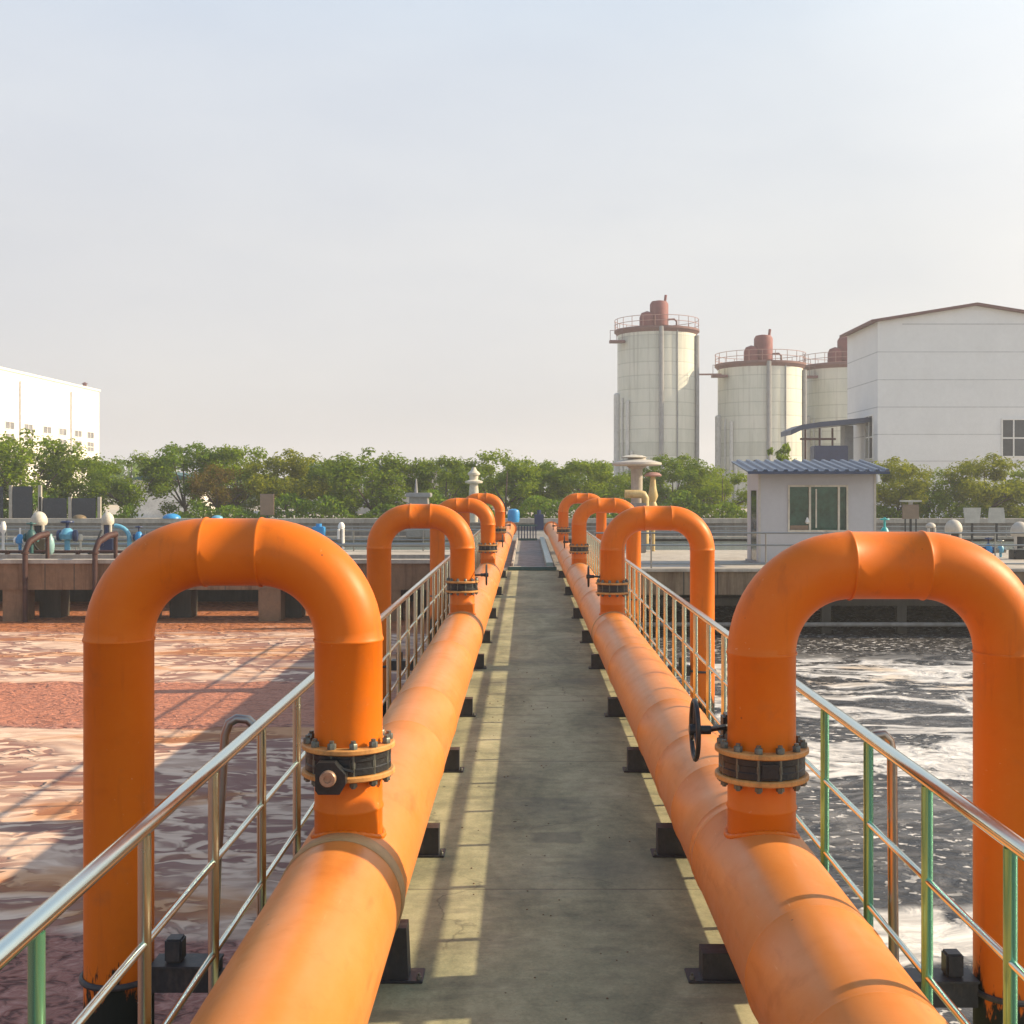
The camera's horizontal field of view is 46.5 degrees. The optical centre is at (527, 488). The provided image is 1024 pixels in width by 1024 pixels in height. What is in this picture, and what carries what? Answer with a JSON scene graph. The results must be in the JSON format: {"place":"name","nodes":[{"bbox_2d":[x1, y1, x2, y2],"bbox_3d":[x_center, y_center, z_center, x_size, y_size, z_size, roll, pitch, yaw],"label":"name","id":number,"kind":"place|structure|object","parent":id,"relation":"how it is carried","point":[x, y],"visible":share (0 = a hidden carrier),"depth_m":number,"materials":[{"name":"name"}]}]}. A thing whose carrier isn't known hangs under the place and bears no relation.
{"place":"outdoors","nodes":[
{"label":"outdoors","id":0,"kind":"place"},
{"bbox_2d":[0,602,448,1023],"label":"brown water","id":1,"kind":"structure","parent":0,"point":[217,665],"depth_m":17.02,"materials":[{"name":"beige liquid"}]},
{"bbox_2d":[5,499,746,517],"bbox_3d":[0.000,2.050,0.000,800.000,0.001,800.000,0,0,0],"label":"ground","id":2,"kind":"structure","parent":0,"point":[113,509],"depth_m":111.90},
{"bbox_2d":[0,485,41,517],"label":"panel fence","id":3,"kind":"object","parent":2,"relation":"on","point":[20,501],"visible":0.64,"depth_m":63.47,"materials":[{"name":"metal"}]},
{"bbox_2d":[0,428,86,510],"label":"tree","id":4,"kind":"object","parent":2,"relation":"on","point":[17,466],"visible":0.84,"depth_m":67.82,"materials":[{"name":"green plant"}]},
{"bbox_2d":[0,367,100,504],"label":"white building","id":5,"kind":"structure","parent":2,"relation":"on","point":[64,411],"depth_m":135.73,"materials":[{"name":"concrete"}]},
{"bbox_2d":[39,497,100,517],"bbox_3d":[-24.337,1.245,63.500,3.264,1.610,0.160,0,0,0],"label":"panel fence","id":6,"kind":"object","parent":2,"relation":"on","point":[54,507],"visible":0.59,"depth_m":63.47,"materials":[{"name":"metal"}]},
{"bbox_2d":[43,455,132,510],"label":"tree","id":7,"kind":"object","parent":2,"relation":"on","point":[49,476],"visible":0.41,"depth_m":69.40,"materials":[{"name":"green plant"}]},
{"bbox_2d":[84,450,175,510],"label":"tree","id":8,"kind":"object","parent":2,"relation":"on","point":[98,488],"visible":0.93,"depth_m":67.23,"materials":[{"name":"green plant"}]},
{"bbox_2d":[126,472,212,517],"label":"pale shed","id":9,"kind":"structure","parent":2,"relation":"on","point":[149,508],"depth_m":84.00,"materials":[{"name":"white paint"}]},
{"bbox_2d":[140,441,232,515],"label":"tree","id":10,"kind":"object","parent":2,"relation":"on","point":[175,459],"visible":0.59,"depth_m":69.08,"materials":[{"name":"green plant"}]},
{"bbox_2d":[186,461,253,507],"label":"tree","id":11,"kind":"object","parent":2,"relation":"on","point":[207,479],"visible":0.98,"depth_m":66.47,"materials":[{"name":"green plant"}]},
{"bbox_2d":[192,443,279,516],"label":"tree","id":12,"kind":"object","parent":2,"relation":"on","point":[234,456],"visible":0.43,"depth_m":69.85,"materials":[{"name":"green plant"}]},
{"bbox_2d":[260,494,273,517],"bbox_3d":[-13.813,1.097,63.300,0.732,1.632,0.080,0,0,0],"label":"notice board","id":13,"kind":"object","parent":2,"relation":"on","point":[266,504],"visible":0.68,"depth_m":63.26,"materials":[{"name":"black paint"}]},
{"bbox_2d":[241,447,338,514],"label":"tree","id":14,"kind":"object","parent":2,"relation":"on","point":[295,469],"visible":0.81,"depth_m":68.29,"materials":[{"name":"green plant"}]},
{"bbox_2d":[289,459,366,516],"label":"tree","id":15,"kind":"object","parent":2,"relation":"on","point":[316,471],"visible":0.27,"depth_m":71.53,"materials":[{"name":"green plant"}]},
{"bbox_2d":[319,447,429,514],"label":"tree","id":16,"kind":"object","parent":2,"relation":"on","point":[341,476],"visible":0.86,"depth_m":66.41,"materials":[{"name":"green plant"}]},
{"bbox_2d":[302,465,449,513],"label":"building","id":17,"kind":"structure","parent":2,"relation":"on","point":[362,510],"depth_m":98.00,"materials":[{"name":"grey paint"}]},
{"bbox_2d":[103,459,713,504],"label":"wood","id":18,"kind":"object","parent":2,"relation":"on","point":[128,472],"visible":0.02,"depth_m":153.93,"materials":[{"name":"green plant"}]},
{"bbox_2d":[406,479,431,536],"bbox_3d":[-5.493,0.975,60.500,1.240,2.950,1.240,0,0,0],"label":"kiosk","id":19,"kind":"object","parent":2,"relation":"on","point":[415,497],"visible":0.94,"depth_m":60.00,"materials":[{"name":"metal"}]},
{"bbox_2d":[394,455,486,503],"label":"tree","id":20,"kind":"object","parent":2,"relation":"on","point":[424,470],"visible":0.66,"depth_m":68.02,"materials":[{"name":"green plant"}]},
{"bbox_2d":[433,462,504,507],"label":"tree","id":21,"kind":"object","parent":2,"relation":"on","point":[438,481],"visible":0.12,"depth_m":75.54,"materials":[{"name":"green plant"}]},
{"bbox_2d":[458,448,552,514],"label":"tree","id":22,"kind":"object","parent":2,"relation":"on","point":[530,488],"visible":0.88,"depth_m":67.53,"materials":[{"name":"green plant"}]},
{"bbox_2d":[3,489,1023,517],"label":"undergrowth","id":23,"kind":"object","parent":2,"relation":"on","point":[199,507],"visible":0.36,"depth_m":65.14,"materials":[{"name":"green plant"}]},
{"bbox_2d":[497,459,571,516],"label":"tree","id":24,"kind":"object","parent":2,"relation":"on","point":[545,470],"visible":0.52,"depth_m":68.92,"materials":[{"name":"green plant"}]},
{"bbox_2d":[549,458,630,517],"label":"tree","id":25,"kind":"object","parent":2,"relation":"on","point":[594,472],"visible":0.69,"depth_m":67.65,"materials":[{"name":"green plant"}]},
{"bbox_2d":[596,469,671,505],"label":"tree","id":26,"kind":"object","parent":2,"relation":"on","point":[619,478],"visible":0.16,"depth_m":75.53,"materials":[{"name":"green plant"}]},
{"bbox_2d":[609,295,698,503],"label":"silo","id":27,"kind":"object","parent":2,"relation":"on","point":[656,404],"visible":0.9,"depth_m":123.49,"materials":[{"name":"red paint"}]},
{"bbox_2d":[630,453,711,513],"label":"tree","id":28,"kind":"object","parent":2,"relation":"on","point":[681,471],"visible":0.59,"depth_m":67.20,"materials":[{"name":"green plant"}]},
{"bbox_2d":[666,474,733,512],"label":"tree","id":29,"kind":"object","parent":2,"relation":"on","point":[709,479],"visible":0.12,"depth_m":74.79,"materials":[{"name":"green plant"}]},
{"bbox_2d":[686,464,746,515],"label":"tree","id":30,"kind":"object","parent":2,"relation":"on","point":[735,480],"visible":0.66,"depth_m":66.48,"materials":[{"name":"green plant"}]},
{"bbox_2d":[711,329,806,508],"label":"silo","id":31,"kind":"object","parent":2,"relation":"on","point":[762,399],"visible":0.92,"depth_m":123.34,"materials":[{"name":"beige paint"}]},
{"bbox_2d":[767,442,796,460],"bbox_3d":[12.904,0.054,60.070,2.218,4.802,1.792,0,0,-23],"label":"young tree","id":32,"kind":"object","parent":2,"relation":"on","point":[786,448],"visible":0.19,"depth_m":59.78,"materials":[{"name":"green plant"}]},
{"bbox_2d":[803,337,846,460],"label":"silo","id":33,"kind":"object","parent":2,"relation":"on","point":[827,391],"visible":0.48,"depth_m":128.21,"materials":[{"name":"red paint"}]},
{"bbox_2d":[781,417,869,460],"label":"side canopy","id":34,"kind":"object","parent":2,"relation":"on","point":[846,434],"visible":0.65,"depth_m":83.20,"materials":[{"name":"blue metal"}]},
{"bbox_2d":[810,446,847,460],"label":"raised tank","id":35,"kind":"object","parent":2,"relation":"on","point":[828,453],"visible":0.31,"depth_m":81.00,"materials":[{"name":"metal"}]},
{"bbox_2d":[870,455,934,516],"bbox_3d":[20.385,0.093,66.124,4.102,3.936,4.579,0,0,23],"label":"tree","id":36,"kind":"object","parent":2,"relation":"on","point":[918,488],"visible":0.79,"depth_m":64.81,"materials":[{"name":"green plant"}]},
{"bbox_2d":[900,500,921,531],"bbox_3d":[17.673,1.464,55.000,0.893,1.862,0.400,0,0,0],"label":"notice board","id":37,"kind":"object","parent":2,"relation":"on","point":[910,511],"visible":0.82,"depth_m":54.96,"materials":[{"name":"black paint"}]},
{"bbox_2d":[878,467,969,517],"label":"tree","id":38,"kind":"object","parent":2,"relation":"on","point":[949,494],"visible":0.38,"depth_m":65.98,"materials":[{"name":"green plant"}]},
{"bbox_2d":[839,302,1023,517],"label":"factory hall","id":39,"kind":"structure","parent":2,"relation":"on","point":[942,388],"depth_m":80.00,"materials":[{"name":"white metal"}]},
{"bbox_2d":[864,414,872,459],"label":"window","id":40,"kind":"structure","parent":39,"relation":"in","point":[868,426],"depth_m":81.86,"materials":[{"name":"white glass"}]},
{"bbox_2d":[1001,419,1023,456],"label":"window","id":41,"kind":"structure","parent":39,"relation":"in","point":[1012,430],"depth_m":79.98,"materials":[{"name":"white glass"}]},
{"bbox_2d":[963,508,980,540],"bbox_3d":[20.509,1.638,55.000,0.807,1.516,0.080,0,0,0],"label":"notice board","id":42,"kind":"object","parent":2,"relation":"on","point":[971,515],"visible":1,"depth_m":54.96,"materials":[{"name":"grey paint"}]},
{"bbox_2d":[940,451,1023,517],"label":"tree","id":43,"kind":"object","parent":2,"relation":"on","point":[982,492],"visible":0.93,"depth_m":65.14,"materials":[{"name":"green plant"}]},
{"bbox_2d":[987,508,1004,540],"bbox_3d":[21.633,1.638,55.000,0.807,1.516,0.080,0,0,0],"label":"notice board","id":44,"kind":"object","parent":2,"relation":"on","point":[996,516],"visible":0.86,"depth_m":54.96,"materials":[{"name":"grey paint"}]},
{"bbox_2d":[992,468,1023,510],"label":"tree","id":45,"kind":"object","parent":2,"relation":"on","point":[1018,474],"visible":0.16,"depth_m":68.51,"materials":[{"name":"green plant"}]},
{"bbox_2d":[465,467,482,521],"bbox_3d":[-2.604,0.294,58.000,0.880,2.660,0.871,0,0,0],"label":"vent stack","id":46,"kind":"object","parent":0,"point":[473,481],"visible":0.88,"depth_m":57.81,"materials":[{"name":"white metal"}]},
{"bbox_2d":[0,541,1013,549],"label":"calm water","id":47,"kind":"structure","parent":0,"point":[647,547],"depth_m":55.66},
{"bbox_2d":[0,0,1023,489],"label":"sky","id":48,"kind":"structure","parent":0,"point":[413,228],"materials":[{"name":"white"}]},
{"bbox_2d":[368,570,758,1023],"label":"walkway","id":49,"kind":"structure","parent":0,"point":[576,790],"depth_m":6.68,"materials":[{"name":"concrete"}]},
{"bbox_2d":[0,529,480,1023],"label":"walkway railing","id":50,"kind":"object","parent":49,"relation":"on","point":[29,932],"visible":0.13,"depth_m":4.50,"materials":[{"name":"silver metal"}]},
{"bbox_2d":[207,714,255,995],"bbox_3d":[-1.328,2.537,5.420,0.265,3.026,0.041,0,0,0],"label":"bent tube","id":51,"kind":"object","parent":50,"relation":"hanging from","point":[247,720],"visible":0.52,"depth_m":5.40,"materials":[{"name":"metal"}]},
{"bbox_2d":[380,919,424,983],"bbox_3d":[-0.790,2.032,5.250,0.670,0.234,0.150,0,0,0],"label":"pipe saddle","id":52,"kind":"object","parent":49,"relation":"on","point":[398,969],"visible":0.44,"depth_m":5.20,"materials":[{"name":"paint"}]},
{"bbox_2d":[190,521,516,1023],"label":"pipe","id":53,"kind":"object","parent":52,"relation":"on","point":[314,947],"visible":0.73,"depth_m":4.58,"materials":[{"name":"metal"}]},
{"bbox_2d":[78,517,394,1023],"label":"arched pipe","id":54,"kind":"object","parent":53,"relation":"attached to","point":[347,745],"visible":0.94,"depth_m":5.14,"materials":[{"name":"metal"}]},
{"bbox_2d":[366,504,488,716],"bbox_3d":[-1.223,2.915,14.533,1.500,5.469,0.475,0,0,0],"label":"arched pipe","id":55,"kind":"object","parent":53,"relation":"attached to","point":[389,525],"visible":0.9,"depth_m":14.37,"materials":[{"name":"metal"}]},
{"bbox_2d":[430,498,503,641],"bbox_3d":[-1.223,2.915,23.933,1.500,5.469,0.475,0,0,0],"label":"arched pipe","id":56,"kind":"object","parent":53,"relation":"attached to","point":[481,511],"visible":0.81,"depth_m":23.77,"materials":[{"name":"metal"}]},
{"bbox_2d":[459,493,510,541],"bbox_3d":[-1.223,2.887,34.333,1.500,5.526,0.475,0,0,0],"label":"arched pipe","id":57,"kind":"object","parent":53,"relation":"attached to","point":[496,502],"visible":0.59,"depth_m":34.17,"materials":[{"name":"metal"}]},
{"bbox_2d":[417,823,445,857],"bbox_3d":[-0.790,2.066,7.020,0.610,0.167,0.150,0,0,0],"label":"pipe saddle","id":58,"kind":"object","parent":49,"relation":"on","point":[430,847],"visible":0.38,"depth_m":6.96,"materials":[{"name":"paint"}]},
{"bbox_2d":[443,747,463,772],"bbox_3d":[-0.790,2.066,9.100,0.610,0.167,0.150,0,0,0],"label":"pipe saddle","id":59,"kind":"object","parent":49,"relation":"on","point":[452,764],"visible":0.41,"depth_m":9.04,"materials":[{"name":"metal"}]},
{"bbox_2d":[459,697,475,716],"bbox_3d":[-0.790,2.066,11.300,0.610,0.167,0.150,0,0,0],"label":"pipe saddle","id":60,"kind":"object","parent":49,"relation":"on","point":[467,709],"visible":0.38,"depth_m":11.24,"materials":[{"name":"metal"}]},
{"bbox_2d":[474,654,486,668],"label":"pipe saddle","id":61,"kind":"object","parent":49,"relation":"on","point":[479,663],"visible":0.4,"depth_m":14.21,"materials":[{"name":"metal"}]},
{"bbox_2d":[508,567,556,569],"bbox_3d":[0.125,2.100,31.375,1.290,0.091,0.150,0,0,0],"label":"threshold bar","id":62,"kind":"object","parent":49,"relation":"on","point":[532,568],"visible":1,"depth_m":31.30,"materials":[{"name":"teal paint"}]},
{"bbox_2d":[579,630,592,642],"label":"pipe saddle","id":63,"kind":"object","parent":49,"relation":"on","point":[586,637],"visible":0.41,"depth_m":16.59,"materials":[{"name":"metal"}]},
{"bbox_2d":[588,654,604,668],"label":"pipe saddle","id":64,"kind":"object","parent":49,"relation":"on","point":[596,662],"visible":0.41,"depth_m":14.21,"materials":[{"name":"metal"}]},
{"bbox_2d":[544,521,948,1023],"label":"pipe","id":65,"kind":"object","parent":64,"relation":"on","point":[802,940],"visible":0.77,"depth_m":4.64,"materials":[{"name":"metal"}]},
{"bbox_2d":[552,493,605,541],"bbox_3d":[1.507,2.887,34.333,1.578,5.526,0.475,0,0,0],"label":"arched pipe","id":66,"kind":"object","parent":65,"relation":"attached to","point":[563,527],"visible":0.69,"depth_m":34.17,"materials":[{"name":"metal"}]},
{"bbox_2d":[563,498,641,626],"bbox_3d":[1.507,2.915,23.933,1.578,5.469,0.475,0,0,0],"label":"arched pipe","id":67,"kind":"object","parent":65,"relation":"attached to","point":[585,511],"visible":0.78,"depth_m":23.77,"materials":[{"name":"metal"}]},
{"bbox_2d":[586,505,715,725],"bbox_3d":[1.507,2.927,14.533,1.578,5.446,0.475,0,0,0],"label":"arched pipe","id":68,"kind":"object","parent":65,"relation":"attached to","point":[612,591],"visible":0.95,"depth_m":14.37,"materials":[{"name":"metal"}]},
{"bbox_2d":[689,530,1023,1023],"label":"arched pipe","id":69,"kind":"object","parent":65,"relation":"attached to","point":[762,750],"visible":0.97,"depth_m":5.15,"materials":[{"name":"metal"}]},
{"bbox_2d":[604,697,625,716],"bbox_3d":[1.035,2.066,11.300,0.610,0.167,0.150,0,0,0],"label":"pipe saddle","id":70,"kind":"object","parent":49,"relation":"on","point":[614,708],"visible":0.41,"depth_m":11.24,"materials":[{"name":"metal"}]},
{"bbox_2d":[622,747,649,772],"bbox_3d":[1.035,2.066,9.100,0.610,0.167,0.150,0,0,0],"label":"pipe saddle","id":71,"kind":"object","parent":49,"relation":"on","point":[636,762],"visible":0.39,"depth_m":9.04,"materials":[{"name":"metal"}]},
{"bbox_2d":[650,823,686,857],"bbox_3d":[1.035,2.066,7.020,0.610,0.167,0.150,0,0,0],"label":"pipe saddle","id":72,"kind":"object","parent":49,"relation":"on","point":[668,844],"visible":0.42,"depth_m":6.96,"materials":[{"name":"metal"}]},
{"bbox_2d":[684,944,740,983],"bbox_3d":[1.035,2.087,5.250,0.670,0.124,0.150,0,0,0],"label":"pipe saddle","id":73,"kind":"object","parent":49,"relation":"on","point":[716,966],"visible":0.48,"depth_m":5.20,"materials":[{"name":"paint"}]},
{"bbox_2d":[586,530,1023,1023],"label":"walkway railing","id":74,"kind":"object","parent":49,"relation":"on","point":[1010,841],"visible":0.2,"depth_m":5.04,"materials":[{"name":"silver metal"}]},
{"bbox_2d":[872,730,898,961],"bbox_3d":[1.539,1.594,5.140,0.172,1.110,0.088,0,0,0],"label":"bent tube","id":75,"kind":"object","parent":74,"relation":"hanging from","point":[892,819],"visible":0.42,"depth_m":5.12,"materials":[{"name":"metal"}]},
{"bbox_2d":[641,606,972,1023],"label":"dark water","id":76,"kind":"structure","parent":0,"point":[910,692],"depth_m":19.01,"materials":[{"name":"grey liquid"}]},
{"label":"tank floor","id":77,"kind":"structure","parent":0,"visible":0},
{"bbox_2d":[0,550,449,620],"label":"concrete channel","id":78,"kind":"object","parent":77,"relation":"on","point":[58,583],"visible":0.23,"depth_m":35.53,"materials":[{"name":"concrete"}]},
{"bbox_2d":[13,528,25,549],"bbox_3d":[-16.843,1.725,39.600,0.359,0.845,0.280,0,0,0],"label":"gate valve","id":79,"kind":"object","parent":78,"relation":"on","point":[18,540],"visible":0.84,"depth_m":39.52,"materials":[{"name":"blue paint"}]},
{"bbox_2d":[23,522,39,552],"bbox_3d":[-16.141,1.595,38.800,0.439,1.017,0.355,0,0,0],"label":"gate valve","id":80,"kind":"object","parent":78,"relation":"on","point":[31,532],"visible":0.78,"depth_m":38.72,"materials":[{"name":"teal paint"}]},
{"bbox_2d":[21,531,49,621],"bbox_3d":[-14.718,2.840,35.718,0.240,3.120,1.125,0,0,20],"label":"rusty pipe","id":81,"kind":"object","parent":78,"relation":"attached to","point":[30,541],"visible":0.91,"depth_m":35.29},
{"bbox_2d":[31,511,47,549],"bbox_3d":[-16.210,1.434,39.600,0.528,1.355,0.528,0,0,0],"label":"pump","id":82,"kind":"object","parent":78,"relation":"on","point":[39,518],"visible":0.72,"depth_m":39.41,"materials":[{"name":"white metal"}]},
{"bbox_2d":[0,550,122,554],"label":"service pipe","id":83,"kind":"object","parent":78,"relation":"on","point":[7,552],"visible":0.49,"depth_m":38.96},
{"bbox_2d":[56,520,77,549],"bbox_3d":[-15.277,1.566,39.600,0.588,1.021,0.494,0,0,0],"label":"gate valve","id":84,"kind":"object","parent":78,"relation":"on","point":[67,534],"visible":0.97,"depth_m":39.47,"materials":[{"name":"blue paint"}]},
{"bbox_2d":[91,531,117,593],"bbox_3d":[-12.650,2.840,35.718,0.240,3.120,1.125,0,0,20],"label":"rusty pipe","id":85,"kind":"object","parent":78,"relation":"attached to","point":[103,539],"visible":0.81,"depth_m":35.33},
{"bbox_2d":[100,512,113,549],"bbox_3d":[-13.939,1.443,39.600,0.422,1.338,0.422,0,0,0],"label":"pump","id":86,"kind":"object","parent":78,"relation":"on","point":[107,520],"visible":0.73,"depth_m":39.45,"materials":[{"name":"white metal"}]},
{"bbox_2d":[114,524,131,546],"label":"bent pipe","id":87,"kind":"object","parent":78,"relation":"on","point":[126,531],"visible":0.9,"depth_m":39.54,"materials":[{"name":"metal"}]},
{"bbox_2d":[0,543,449,546],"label":"service pipe","id":88,"kind":"object","parent":78,"relation":"on","point":[338,544],"visible":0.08,"depth_m":40.83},
{"bbox_2d":[0,529,479,550],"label":"deck fence","id":89,"kind":"object","parent":78,"relation":"on","point":[353,539],"visible":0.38,"depth_m":41.18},
{"bbox_2d":[337,522,344,548],"bbox_3d":[-6.396,1.613,40.984,0.247,0.929,0.268,0,0,0],"label":"pump","id":90,"kind":"object","parent":78,"relation":"on","point":[340,530],"visible":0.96,"depth_m":40.89,"materials":[{"name":"white metal"}]},
{"bbox_2d":[0,518,1023,540],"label":"tank wall","id":91,"kind":"structure","parent":77,"relation":"on","point":[740,524],"depth_m":61.93,"materials":[{"name":"grey concrete"}]},
{"bbox_2d":[503,531,561,569],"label":"walkway","id":92,"kind":"structure","parent":77,"relation":"on","point":[529,552],"depth_m":40.72,"materials":[{"name":"grey concrete"}]},
{"bbox_2d":[508,509,519,521],"bbox_3d":[-0.647,1.258,56.000,0.560,0.620,0.554,0,0,0],"label":"blue drum","id":93,"kind":"object","parent":92,"relation":"on","point":[513,515],"visible":0.93,"depth_m":55.76,"materials":[{"name":"paint"}]},
{"bbox_2d":[518,525,536,539],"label":"gate","id":94,"kind":"structure","parent":92,"relation":"on","point":[527,538],"depth_m":50.18,"materials":[{"name":"metal"}]},
{"bbox_2d":[534,510,543,529],"bbox_3d":[0.557,1.501,57.000,0.440,0.950,0.400,0,0,0],"label":"meter box","id":95,"kind":"object","parent":92,"relation":"on","point":[539,519],"visible":0.93,"depth_m":56.80,"materials":[{"name":"blue paint"}]},
{"bbox_2d":[540,537,552,565],"bbox_3d":[0.610,2.103,41.400,0.180,0.146,17.200,0,0,0],"label":"kerb strip","id":96,"kind":"object","parent":92,"relation":"on","point":[547,556],"visible":0.86,"depth_m":37.92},
{"bbox_2d":[625,550,1023,633],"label":"concrete channel","id":97,"kind":"object","parent":77,"relation":"on","point":[732,582],"visible":0.2,"depth_m":32.50,"materials":[{"name":"concrete"}]},
{"bbox_2d":[624,490,648,552],"bbox_3d":[3.693,1.096,40.200,0.820,2.108,0.500,0,0,0],"label":"yellow pipe elbow","id":98,"kind":"object","parent":97,"relation":"on","point":[643,495],"visible":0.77,"depth_m":40.07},
{"bbox_2d":[612,455,661,502],"bbox_3d":[3.808,0.484,41.500,1.720,3.332,1.720,0,0,0],"label":"mushroom vent","id":99,"kind":"object","parent":97,"relation":"on","point":[636,464],"visible":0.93,"depth_m":41.27,"materials":[{"name":"metal"}]},
{"bbox_2d":[644,472,661,550],"bbox_3d":[4.319,0.790,41.000,0.620,2.719,0.620,0,0,0],"label":"mushroom vent","id":100,"kind":"object","parent":97,"relation":"on","point":[653,495],"visible":0.76,"depth_m":40.90,"materials":[{"name":"metal"}]},
{"bbox_2d":[593,532,1023,567],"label":"deck fence","id":101,"kind":"object","parent":97,"relation":"on","point":[766,544],"visible":0.42,"depth_m":32.23,"materials":[{"name":"metal"}]},
{"bbox_2d":[731,459,889,562],"bbox_3d":[8.165,0.632,34.770,3.970,3.034,2.760,0,0,0],"label":"control cabin","id":102,"kind":"object","parent":97,"relation":"on","point":[805,495],"visible":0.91,"depth_m":34.00,"materials":[{"name":"white paint"}]},
{"bbox_2d":[751,491,755,560],"bbox_3d":[6.610,1.075,34.800,0.080,2.030,0.896,0,0,0],"label":"door","id":103,"kind":"structure","parent":102,"relation":"in","point":[753,493],"depth_m":34.86,"materials":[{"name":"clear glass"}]},
{"bbox_2d":[788,485,847,531],"bbox_3d":[8.285,0.565,33.990,1.717,1.340,0.133,0,0,0],"label":"window","id":104,"kind":"structure","parent":102,"relation":"in","point":[811,508],"depth_m":34.05,"materials":[{"name":"green glass"}]},
{"bbox_2d":[945,519,961,538],"bbox_3d":[13.043,1.606,36.500,0.519,1.330,0.519,0,0,0],"label":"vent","id":105,"kind":"object","parent":97,"relation":"on","point":[953,525],"visible":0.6,"depth_m":36.34,"materials":[{"name":"metal"}]},
{"bbox_2d":[1009,522,1023,558],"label":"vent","id":106,"kind":"object","parent":97,"relation":"on","point":[1016,552],"visible":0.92,"depth_m":36.34,"materials":[{"name":"metal"}]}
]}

